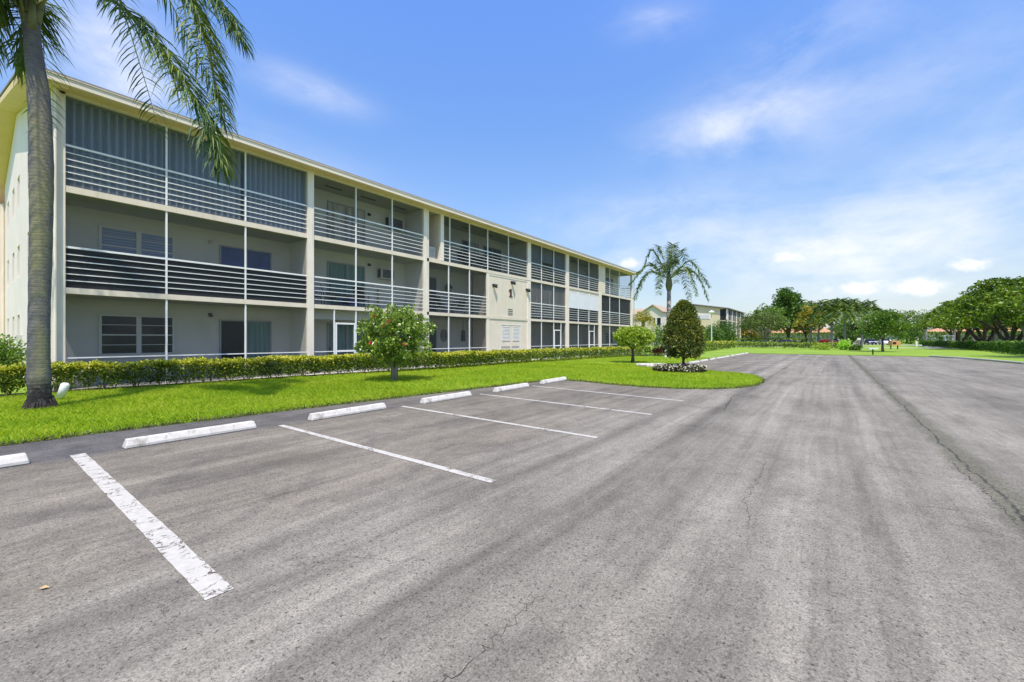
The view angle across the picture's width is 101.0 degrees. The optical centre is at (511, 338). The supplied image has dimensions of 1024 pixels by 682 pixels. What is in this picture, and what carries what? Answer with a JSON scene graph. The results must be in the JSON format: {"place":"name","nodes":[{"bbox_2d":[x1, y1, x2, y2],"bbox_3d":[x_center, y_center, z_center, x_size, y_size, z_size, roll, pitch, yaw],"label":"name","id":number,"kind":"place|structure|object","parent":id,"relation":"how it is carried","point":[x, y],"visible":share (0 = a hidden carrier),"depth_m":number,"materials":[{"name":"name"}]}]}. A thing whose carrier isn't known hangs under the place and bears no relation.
{"place":"outdoors","nodes":[
{"label":"outdoors","id":0,"kind":"place"},
{"bbox_2d":[0,374,442,442],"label":"grass","id":1,"kind":"structure","parent":0,"point":[279,391],"depth_m":9.88,"materials":[{"name":"green plant"}]},
{"bbox_2d":[0,65,636,390],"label":"apartment building","id":2,"kind":"structure","parent":0,"point":[164,247],"depth_m":17.58,"materials":[{"name":"paint"}]},
{"bbox_2d":[97,314,175,356],"bbox_3d":[-13.342,-0.105,15.105,0.100,1.450,2.130,0,0,37],"label":"window","id":3,"kind":"structure","parent":2,"relation":"in","point":[119,335],"depth_m":15.03,"materials":[{"name":"glass"}]},
{"bbox_2d":[99,225,174,258],"bbox_3d":[-13.358,-3.200,15.117,0.060,1.300,2.070,0,0,37],"label":"window","id":4,"kind":"structure","parent":2,"relation":"in","point":[114,239],"depth_m":15.03,"materials":[{"name":"glass"}]},
{"bbox_2d":[222,178,243,220],"bbox_3d":[-11.248,-5.665,17.903,0.070,2.170,1.980,0,0,37],"label":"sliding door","id":5,"kind":"structure","parent":2,"relation":"in","point":[242,179],"depth_m":17.78,"materials":[{"name":"grey glass"}]},
{"bbox_2d":[219,319,271,375],"bbox_3d":[-11.232,0.368,17.891,0.110,2.295,1.980,0,0,37],"label":"sliding door","id":6,"kind":"structure","parent":2,"relation":"in","point":[231,332],"depth_m":17.81,"materials":[{"name":"glass"}]},
{"bbox_2d":[219,245,271,270],"bbox_3d":[-11.248,-2.675,17.903,0.070,2.270,1.980,0,0,37],"label":"sliding door","id":7,"kind":"structure","parent":2,"relation":"in","point":[228,255],"depth_m":17.81,"materials":[{"name":"blue glass"}]},
{"bbox_2d":[320,284,336,304],"bbox_3d":[-8.732,-2.036,20.110,0.714,1.002,0.596,0,0,-23],"label":"patio chair","id":8,"kind":"object","parent":2,"relation":"on","point":[329,297],"visible":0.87,"depth_m":19.96,"materials":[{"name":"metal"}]},
{"bbox_2d":[331,295,354,306],"bbox_3d":[-8.124,-1.802,20.356,0.700,0.530,0.900,0,0,37],"label":"patio table","id":9,"kind":"object","parent":2,"relation":"on","point":[339,296],"visible":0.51,"depth_m":20.21,"materials":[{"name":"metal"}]},
{"bbox_2d":[335,322,355,371],"bbox_3d":[-7.810,0.380,19.818,0.050,2.260,1.020,0,0,37],"label":"screen door","id":10,"kind":"structure","parent":2,"relation":"in","point":[336,323],"depth_m":19.71,"materials":[{"name":"white metal"}]},
{"bbox_2d":[327,323,364,369],"bbox_3d":[-8.436,0.368,21.594,0.110,2.295,2.100,0,0,37],"label":"sliding door","id":11,"kind":"structure","parent":2,"relation":"in","point":[345,333],"depth_m":21.47,"materials":[{"name":"glass"}]},
{"bbox_2d":[327,261,364,306],"bbox_3d":[-8.436,-2.685,21.594,0.110,2.290,2.100,0,0,37],"label":"sliding door","id":12,"kind":"structure","parent":2,"relation":"in","point":[337,270],"depth_m":21.42,"materials":[{"name":"glass"}]},
{"bbox_2d":[327,200,364,244],"bbox_3d":[-8.436,-5.690,21.594,0.110,2.220,2.100,0,0,37],"label":"sliding door","id":13,"kind":"structure","parent":2,"relation":"in","point":[331,206],"depth_m":21.51,"materials":[{"name":"grey glass"}]},
{"bbox_2d":[341,299,358,306],"bbox_3d":[-8.092,-1.752,21.146,0.640,0.430,0.600,0,0,37],"label":"storage crate","id":14,"kind":"object","parent":2,"relation":"on","point":[350,302],"visible":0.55,"depth_m":20.91,"materials":[{"name":"blue plastic"}]},
{"bbox_2d":[352,287,368,305],"bbox_3d":[-7.586,-2.036,21.177,0.596,1.002,0.864,0,0,2],"label":"patio chair","id":15,"kind":"object","parent":2,"relation":"on","point":[362,297],"visible":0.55,"depth_m":20.92,"materials":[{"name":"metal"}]},
{"bbox_2d":[429,326,436,351],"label":"sliding door","id":16,"kind":"structure","parent":2,"relation":"in","point":[434,335],"depth_m":26.40,"materials":[{"name":"black glass"}]},
{"bbox_2d":[429,277,436,311],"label":"sliding door","id":17,"kind":"structure","parent":2,"relation":"in","point":[432,280],"depth_m":26.27,"materials":[{"name":"glass"}]},
{"bbox_2d":[435,297,444,312],"bbox_3d":[-4.270,-2.036,25.814,0.714,1.002,0.596,0,0,-43],"label":"patio chair","id":18,"kind":"object","parent":2,"relation":"on","point":[439,303],"visible":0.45,"depth_m":25.65,"materials":[{"name":"metal"}]},
{"bbox_2d":[453,300,464,313],"bbox_3d":[-3.351,-2.036,27.051,0.596,1.002,0.714,0,0,17],"label":"patio chair","id":19,"kind":"object","parent":2,"relation":"on","point":[460,304],"visible":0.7,"depth_m":27.25,"materials":[{"name":"plastic"}]},
{"bbox_2d":[456,252,468,264],"bbox_3d":[-3.155,-5.077,27.290,0.714,1.002,0.596,0,0,-43],"label":"patio chair","id":20,"kind":"object","parent":2,"relation":"on","point":[460,259],"visible":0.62,"depth_m":27.14,"materials":[{"name":"plastic"}]},
{"bbox_2d":[461,331,464,340],"bbox_3d":[-3.288,-0.550,28.421,0.320,1.400,0.304,0,0,37],"label":"hanging lantern","id":21,"kind":"object","parent":2,"relation":"hanging from","point":[462,335],"visible":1,"depth_m":28.30,"materials":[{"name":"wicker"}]},
{"bbox_2d":[462,240,478,267],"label":"sliding door","id":22,"kind":"structure","parent":2,"relation":"in","point":[464,242],"depth_m":29.00,"materials":[{"name":"grey glass"}]},
{"bbox_2d":[473,257,483,266],"bbox_3d":[-2.267,-5.077,28.487,0.596,1.002,0.714,0,0,17],"label":"patio chair","id":23,"kind":"object","parent":2,"relation":"on","point":[479,260],"visible":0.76,"depth_m":28.70,"materials":[{"name":"plastic"}]},
{"bbox_2d":[483,245,500,271],"bbox_3d":[-1.432,-5.615,30.904,0.070,2.070,2.000,0,0,37],"label":"sliding door","id":24,"kind":"structure","parent":2,"relation":"in","point":[490,249],"depth_m":30.83,"materials":[{"name":"grey glass"}]},
{"bbox_2d":[554,330,560,356],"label":"screen door","id":25,"kind":"structure","parent":2,"relation":"in","point":[554,330],"depth_m":35.13,"materials":[{"name":"white metal"}]},
{"bbox_2d":[605,277,612,289],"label":"window","id":26,"kind":"structure","parent":2,"relation":"in","point":[606,279],"depth_m":47.06,"materials":[{"name":"glass"}]},
{"bbox_2d":[0,352,651,396],"bbox_3d":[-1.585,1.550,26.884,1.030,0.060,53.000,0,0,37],"label":"path","id":27,"kind":"structure","parent":0,"point":[348,372],"depth_m":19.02,"materials":[{"name":"brown soil"}]},
{"bbox_2d":[0,349,531,395],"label":"hedge","id":28,"kind":"object","parent":27,"relation":"on","point":[311,364],"visible":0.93,"depth_m":14.62,"materials":[{"name":"green plant"}]},
{"bbox_2d":[523,346,650,361],"bbox_3d":[6.406,1.068,32.928,1.725,1.018,16.423,0,0,45],"label":"hedge","id":29,"kind":"object","parent":27,"relation":"on","point":[562,352],"visible":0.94,"depth_m":31.31,"materials":[{"name":"green plant"}]},
{"bbox_2d":[0,352,764,445],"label":"lawn","id":30,"kind":"structure","parent":0,"point":[708,355],"depth_m":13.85,"materials":[{"name":"green plant"}]},
{"bbox_2d":[56,383,69,398],"bbox_3d":[-10.951,1.295,10.305,0.252,0.450,0.166,0,0,-13],"label":"ground spotlight","id":31,"kind":"object","parent":30,"relation":"on","point":[62,390],"visible":0.92,"depth_m":10.25,"materials":[{"name":"white paint"}]},
{"bbox_2d":[0,0,256,410],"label":"palm tree","id":32,"kind":"object","parent":30,"relation":"on","point":[29,52],"visible":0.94,"depth_m":8.97,"materials":[{"name":"green plant"}]},
{"bbox_2d":[353,303,436,380],"bbox_3d":[-4.141,0.147,15.202,2.876,2.851,2.862,0,0,37],"label":"hibiscus tree","id":33,"kind":"object","parent":30,"relation":"on","point":[381,333],"visible":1,"depth_m":14.66,"materials":[{"name":"green plant"}]},
{"bbox_2d":[313,360,761,390],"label":"grass","id":34,"kind":"structure","parent":30,"relation":"on","point":[588,369],"depth_m":16.92,"materials":[{"name":"green plant"}]},
{"bbox_2d":[613,325,654,362],"bbox_3d":[7.680,0.326,26.628,2.694,2.499,2.626,0,0,37],"label":"clipped tree","id":35,"kind":"object","parent":30,"relation":"on","point":[633,337],"visible":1,"depth_m":26.01,"materials":[{"name":"green plant"}]},
{"bbox_2d":[651,346,664,355],"bbox_3d":[13.468,1.118,38.250,1.910,1.016,1.664,0,0,2],"label":"shrub","id":36,"kind":"object","parent":30,"relation":"on","point":[658,350],"visible":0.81,"depth_m":38.09,"materials":[{"name":"red plant"}]},
{"bbox_2d":[628,242,710,356],"bbox_3d":[13.419,-3.305,35.817,6.064,9.850,5.453,0,0,37],"label":"palm tree","id":37,"kind":"object","parent":30,"relation":"on","point":[672,263],"visible":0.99,"depth_m":35.44,"materials":[{"name":"green plant"}]},
{"bbox_2d":[652,363,706,372],"bbox_3d":[7.761,1.352,19.583,2.394,0.421,2.411,0,0,37],"label":"flower bed","id":38,"kind":"object","parent":30,"relation":"on","point":[685,367],"visible":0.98,"depth_m":18.87,"materials":[{"name":"plant"}]},
{"bbox_2d":[662,299,706,363],"bbox_3d":[8.151,-0.165,20.095,2.025,3.471,1.973,0,0,37],"label":"topiary tree","id":39,"kind":"object","parent":38,"relation":"in","point":[684,328],"visible":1,"depth_m":19.62,"materials":[{"name":"green plant"}]},
{"bbox_2d":[429,246,434,257],"bbox_3d":[-4.909,-4.953,24.608,0.608,0.750,0.660,0,0,37],"label":"sign","id":40,"kind":"object","parent":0,"point":[431,252],"visible":0.43,"depth_m":24.47,"materials":[{"name":"white metal"}]},
{"bbox_2d":[0,339,925,393],"bbox_3d":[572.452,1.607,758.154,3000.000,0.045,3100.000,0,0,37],"label":"ground","id":41,"kind":"structure","parent":0,"point":[907,345],"depth_m":86.36,"materials":[{"name":"green plant"}]},
{"bbox_2d":[0,333,26,379],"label":"shrub","id":42,"kind":"object","parent":41,"relation":"on","point":[10,356],"visible":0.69,"depth_m":14.82,"materials":[{"name":"green plant"}]},
{"bbox_2d":[671,304,745,344],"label":"apartment building","id":43,"kind":"structure","parent":41,"relation":"on","point":[724,314],"depth_m":102.41,"materials":[{"name":"yellow paint"}]},
{"bbox_2d":[697,314,709,318],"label":"window","id":44,"kind":"structure","parent":43,"relation":"in","point":[703,316],"depth_m":102.47,"materials":[{"name":"white glass"}]},
{"bbox_2d":[677,337,815,345],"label":"hedge","id":45,"kind":"object","parent":41,"relation":"on","point":[769,339],"visible":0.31,"depth_m":87.58,"materials":[{"name":"green plant"}]},
{"bbox_2d":[740,317,775,339],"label":"tree","id":46,"kind":"object","parent":41,"relation":"on","point":[752,333],"visible":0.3,"depth_m":114.29,"materials":[{"name":"green plant"}]},
{"bbox_2d":[748,303,789,341],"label":"tree","id":47,"kind":"object","parent":41,"relation":"on","point":[776,309],"visible":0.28,"depth_m":86.86,"materials":[{"name":"green plant"}]},
{"bbox_2d":[774,339,795,345],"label":"parked car","id":48,"kind":"object","parent":41,"relation":"on","point":[786,340],"visible":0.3,"depth_m":84.28,"materials":[{"name":"paint"}]},
{"bbox_2d":[744,327,834,342],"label":"villa","id":49,"kind":"object","parent":41,"relation":"on","point":[824,330],"visible":0.01,"depth_m":133.93,"materials":[{"name":"orange paint"}]},
{"bbox_2d":[768,287,817,345],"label":"oak tree","id":50,"kind":"object","parent":41,"relation":"on","point":[787,300],"visible":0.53,"depth_m":92.15,"materials":[{"name":"green plant"}]},
{"bbox_2d":[791,300,825,344],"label":"tree","id":51,"kind":"object","parent":41,"relation":"on","point":[805,332],"visible":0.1,"depth_m":96.63,"materials":[{"name":"green plant"}]},
{"bbox_2d":[826,323,842,338],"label":"woodland tree","id":52,"kind":"object","parent":41,"relation":"on","point":[834,327],"visible":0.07,"depth_m":156.37,"materials":[{"name":"green plant"}]},
{"bbox_2d":[822,297,865,345],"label":"palm tree","id":53,"kind":"object","parent":41,"relation":"on","point":[859,310],"visible":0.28,"depth_m":71.66,"materials":[{"name":"green plant"}]},
{"bbox_2d":[835,320,869,343],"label":"tree","id":54,"kind":"object","parent":41,"relation":"on","point":[851,333],"visible":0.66,"depth_m":114.81,"materials":[{"name":"green plant"}]},
{"bbox_2d":[843,299,882,345],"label":"palm tree","id":55,"kind":"object","parent":41,"relation":"on","point":[867,306],"visible":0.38,"depth_m":75.71,"materials":[{"name":"green plant"}]},
{"bbox_2d":[837,326,897,343],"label":"villa","id":56,"kind":"object","parent":41,"relation":"on","point":[865,339],"visible":0.01,"depth_m":125.79,"materials":[{"name":"orange paint"}]},
{"bbox_2d":[864,339,876,344],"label":"parked car","id":57,"kind":"object","parent":41,"relation":"on","point":[871,341],"visible":0.99,"depth_m":107.44,"materials":[{"name":"paint"}]},
{"bbox_2d":[744,330,1023,344],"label":"hedge","id":58,"kind":"object","parent":41,"relation":"on","point":[915,334],"visible":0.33,"depth_m":110.93,"materials":[{"name":"green plant"}]},
{"bbox_2d":[898,309,928,340],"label":"tree","id":59,"kind":"object","parent":41,"relation":"on","point":[905,314],"visible":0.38,"depth_m":124.42,"materials":[{"name":"green plant"}]},
{"bbox_2d":[919,328,989,343],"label":"villa","id":60,"kind":"object","parent":41,"relation":"on","point":[938,330],"visible":0.1,"depth_m":116.01,"materials":[{"name":"orange paint"}]},
{"bbox_2d":[921,340,997,351],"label":"hedge","id":61,"kind":"object","parent":41,"relation":"on","point":[990,346],"visible":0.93,"depth_m":59.19,"materials":[{"name":"green plant"}]},
{"bbox_2d":[928,292,1020,341],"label":"fig tree","id":62,"kind":"object","parent":41,"relation":"on","point":[981,338],"visible":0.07,"depth_m":67.50,"materials":[{"name":"green plant"}]},
{"bbox_2d":[0,354,1023,681],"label":"parking lot","id":63,"kind":"structure","parent":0,"point":[846,552],"depth_m":3.28,"materials":[{"name":"grey asphalt"}]},
{"bbox_2d":[0,453,29,467],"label":"wheel stop","id":64,"kind":"object","parent":63,"relation":"on","point":[14,460],"visible":1,"depth_m":5.13,"materials":[{"name":"paint"}]},
{"bbox_2d":[70,453,233,599],"bbox_3d":[-3.791,1.546,4.106,5.101,0.001,0.157,0,0,37],"label":"parking line","id":65,"kind":"object","parent":63,"relation":"on","point":[205,580],"visible":1,"depth_m":3.30,"materials":[{"name":"paint"}]},
{"bbox_2d":[122,421,256,448],"bbox_3d":[-4.976,1.484,6.652,0.170,0.125,1.714,0,0,36],"label":"wheel stop","id":66,"kind":"object","parent":63,"relation":"on","point":[134,442],"visible":1,"depth_m":6.49,"materials":[{"name":"paint"}]},
{"bbox_2d":[308,403,385,420],"bbox_3d":[-3.334,1.484,8.695,0.170,0.125,1.714,0,0,35],"label":"wheel stop","id":67,"kind":"object","parent":63,"relation":"on","point":[341,412],"visible":1,"depth_m":8.54,"materials":[{"name":"paint"}]},
{"bbox_2d":[279,425,494,482],"bbox_3d":[-2.167,1.546,6.067,4.930,0.001,0.117,0,0,37],"label":"parking line","id":68,"kind":"object","parent":63,"relation":"on","point":[474,476],"visible":1,"depth_m":5.54,"materials":[{"name":"paint"}]},
{"bbox_2d":[420,391,471,403],"bbox_3d":[-1.645,1.484,10.765,0.170,0.125,1.714,0,0,35],"label":"wheel stop","id":69,"kind":"object","parent":63,"relation":"on","point":[426,400],"visible":1,"depth_m":10.59,"materials":[{"name":"paint"}]},
{"bbox_2d":[401,406,596,437],"bbox_3d":[-0.594,1.546,8.150,4.934,0.001,0.110,0,0,39],"label":"parking line","id":70,"kind":"object","parent":63,"relation":"on","point":[505,422],"visible":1,"depth_m":7.70,"materials":[{"name":"paint"}]},
{"bbox_2d":[493,383,528,391],"bbox_3d":[0.000,1.484,12.944,0.170,0.125,1.714,0,0,35],"label":"wheel stop","id":71,"kind":"object","parent":63,"relation":"on","point":[508,387],"visible":1,"depth_m":12.78,"materials":[{"name":"paint"}]},
{"bbox_2d":[540,377,566,383],"bbox_3d":[1.507,1.484,15.139,0.170,0.125,1.714,0,0,35],"label":"wheel stop","id":72,"kind":"object","parent":63,"relation":"on","point":[552,380],"visible":1,"depth_m":14.95,"materials":[{"name":"paint"}]},
{"bbox_2d":[483,394,651,414],"bbox_3d":[0.978,1.546,10.231,4.946,0.001,0.109,0,0,41],"label":"parking line","id":73,"kind":"object","parent":63,"relation":"on","point":[571,404],"visible":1,"depth_m":9.78,"materials":[{"name":"paint"}]},
{"bbox_2d":[538,386,681,400],"bbox_3d":[2.466,1.546,12.203,4.971,0.001,0.107,0,0,43],"label":"parking line","id":74,"kind":"object","parent":63,"relation":"on","point":[617,394],"visible":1,"depth_m":11.71,"materials":[{"name":"paint"}]},
{"bbox_2d":[636,363,665,364],"bbox_3d":[8.069,1.484,24.544,1.714,0.125,0.170,0,0,2],"label":"wheel stop","id":75,"kind":"object","parent":63,"relation":"on","point":[648,363],"visible":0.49,"depth_m":24.48,"materials":[{"name":"paint"}]},
{"bbox_2d":[442,394,1020,681],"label":"asphalt cracks","id":76,"kind":"object","parent":63,"relation":"on","point":[746,525],"visible":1,"depth_m":3.83,"materials":[{"name":"grey asphalt"}]},
{"bbox_2d":[929,355,1023,363],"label":"kerb","id":77,"kind":"structure","parent":63,"relation":"on","point":[978,359],"depth_m":30.60,"materials":[{"name":"concrete"}]},
{"bbox_2d":[0,0,1023,329],"label":"sky","id":78,"kind":"structure","parent":0,"point":[872,150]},
{"bbox_2d":[539,355,705,364],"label":"grass","id":79,"kind":"structure","parent":0,"point":[646,359],"depth_m":30.21,"materials":[{"name":"green plant"}]},
{"bbox_2d":[633,304,666,345],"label":"house","id":80,"kind":"structure","parent":0,"point":[658,313],"depth_m":94.14,"materials":[{"name":"beige paint"}]},
{"bbox_2d":[640,346,1023,363],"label":"lawn","id":81,"kind":"structure","parent":0,"point":[927,352],"depth_m":46.07,"materials":[{"name":"green plant"}]},
{"bbox_2d":[633,311,657,331],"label":"palm tree","id":82,"kind":"object","parent":81,"relation":"on","point":[641,319],"visible":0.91,"depth_m":70.52,"materials":[{"name":"green plant"}]},
{"bbox_2d":[649,323,665,348],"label":"shrub","id":83,"kind":"object","parent":81,"relation":"on","point":[655,342],"visible":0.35,"depth_m":60.48,"materials":[{"name":"green plant"}]},
{"bbox_2d":[704,328,713,340],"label":"shrub","id":84,"kind":"object","parent":81,"relation":"on","point":[708,338],"visible":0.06,"depth_m":65.66,"materials":[{"name":"green plant"}]},
{"bbox_2d":[709,311,713,340],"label":"street lamp","id":85,"kind":"object","parent":81,"relation":"on","point":[711,312],"visible":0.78,"depth_m":55.82,"materials":[{"name":"metal"}]},
{"bbox_2d":[704,324,726,340],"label":"shrub","id":86,"kind":"object","parent":81,"relation":"on","point":[717,334],"visible":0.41,"depth_m":69.33,"materials":[{"name":"green plant"}]},
{"bbox_2d":[700,340,736,350],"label":"hedge","id":87,"kind":"object","parent":81,"relation":"on","point":[713,345],"visible":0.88,"depth_m":57.36,"materials":[{"name":"green plant"}]},
{"bbox_2d":[710,318,739,341],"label":"shrub","id":88,"kind":"object","parent":81,"relation":"on","point":[727,330],"visible":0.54,"depth_m":75.43,"materials":[{"name":"green plant"}]},
{"bbox_2d":[736,310,788,346],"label":"tree","id":89,"kind":"object","parent":81,"relation":"on","point":[753,320],"visible":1,"depth_m":74.29,"materials":[{"name":"green plant"}]},
{"bbox_2d":[735,341,838,348],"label":"hedge","id":90,"kind":"object","parent":81,"relation":"on","point":[767,344],"visible":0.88,"depth_m":63.39,"materials":[{"name":"green plant"}]},
{"bbox_2d":[810,344,834,349],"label":"shrub","id":91,"kind":"object","parent":81,"relation":"on","point":[825,347],"visible":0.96,"depth_m":56.30,"materials":[{"name":"green plant"}]},
{"bbox_2d":[811,339,837,347],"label":"parked car","id":92,"kind":"object","parent":81,"relation":"on","point":[824,340],"visible":0.19,"depth_m":72.99,"materials":[{"name":"paint"}]},
{"bbox_2d":[806,297,857,347],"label":"palm tree","id":93,"kind":"object","parent":81,"relation":"on","point":[832,308],"visible":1,"depth_m":66.04,"materials":[{"name":"green plant"}]},
{"bbox_2d":[835,339,852,349],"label":"shrub","id":94,"kind":"object","parent":81,"relation":"on","point":[841,344],"visible":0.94,"depth_m":55.86,"materials":[{"name":"green plant"}]},
{"bbox_2d":[845,343,862,349],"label":"shrub","id":95,"kind":"object","parent":81,"relation":"on","point":[855,347],"visible":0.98,"depth_m":54.48,"materials":[{"name":"green plant"}]},
{"bbox_2d":[855,308,915,351],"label":"tree","id":96,"kind":"object","parent":81,"relation":"on","point":[888,319],"visible":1,"depth_m":48.22,"materials":[{"name":"green plant"}]},
{"bbox_2d":[888,341,899,348],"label":"panel box","id":97,"kind":"object","parent":81,"relation":"on","point":[890,343],"visible":0.82,"depth_m":60.75,"materials":[{"name":"orange paint"}]},
{"bbox_2d":[912,300,1009,340],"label":"fig tree","id":98,"kind":"object","parent":81,"relation":"on","point":[923,325],"visible":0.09,"depth_m":85.47,"materials":[{"name":"green plant"}]},
{"bbox_2d":[926,276,1023,340],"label":"fig tree","id":99,"kind":"object","parent":81,"relation":"on","point":[981,296],"visible":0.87,"depth_m":56.00,"materials":[{"name":"green plant"}]},
{"bbox_2d":[989,309,1023,336],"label":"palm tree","id":100,"kind":"object","parent":81,"relation":"on","point":[1022,328],"visible":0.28,"depth_m":52.87,"materials":[{"name":"green plant"}]},
{"bbox_2d":[992,283,1023,310],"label":"fig tree","id":101,"kind":"object","parent":81,"relation":"on","point":[1016,304],"visible":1,"depth_m":34.05,"materials":[{"name":"green plant"}]},
{"bbox_2d":[997,340,1023,354],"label":"hedge","id":102,"kind":"object","parent":81,"relation":"on","point":[1014,347],"visible":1,"depth_m":40.90,"materials":[{"name":"green plant"}]},
{"bbox_2d":[1012,297,1023,322],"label":"fig tree","id":103,"kind":"object","parent":81,"relation":"on","point":[1020,316],"visible":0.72,"depth_m":49.76,"materials":[{"name":"green plant"}]},
{"bbox_2d":[746,346,958,348],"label":"road","id":104,"kind":"structure","parent":0,"point":[871,347],"depth_m":75.00,"materials":[{"name":"grey asphalt"}]},
{"bbox_2d":[792,305,834,346],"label":"palm tree","id":105,"kind":"object","parent":104,"relation":"on","point":[801,314],"visible":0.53,"depth_m":78.11,"materials":[{"name":"green plant"}]},
{"bbox_2d":[799,304,840,340],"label":"palm tree","id":106,"kind":"object","parent":104,"relation":"on","point":[818,333],"visible":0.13,"depth_m":79.21,"materials":[{"name":"green plant"}]},
{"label":"pavement link","id":107,"kind":"structure","parent":0,"visible":0},
{"bbox_2d":[912,314,926,339],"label":"palm tree","id":108,"kind":"object","parent":107,"relation":"on","point":[920,315],"visible":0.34,"depth_m":95.70,"materials":[{"name":"green plant"}]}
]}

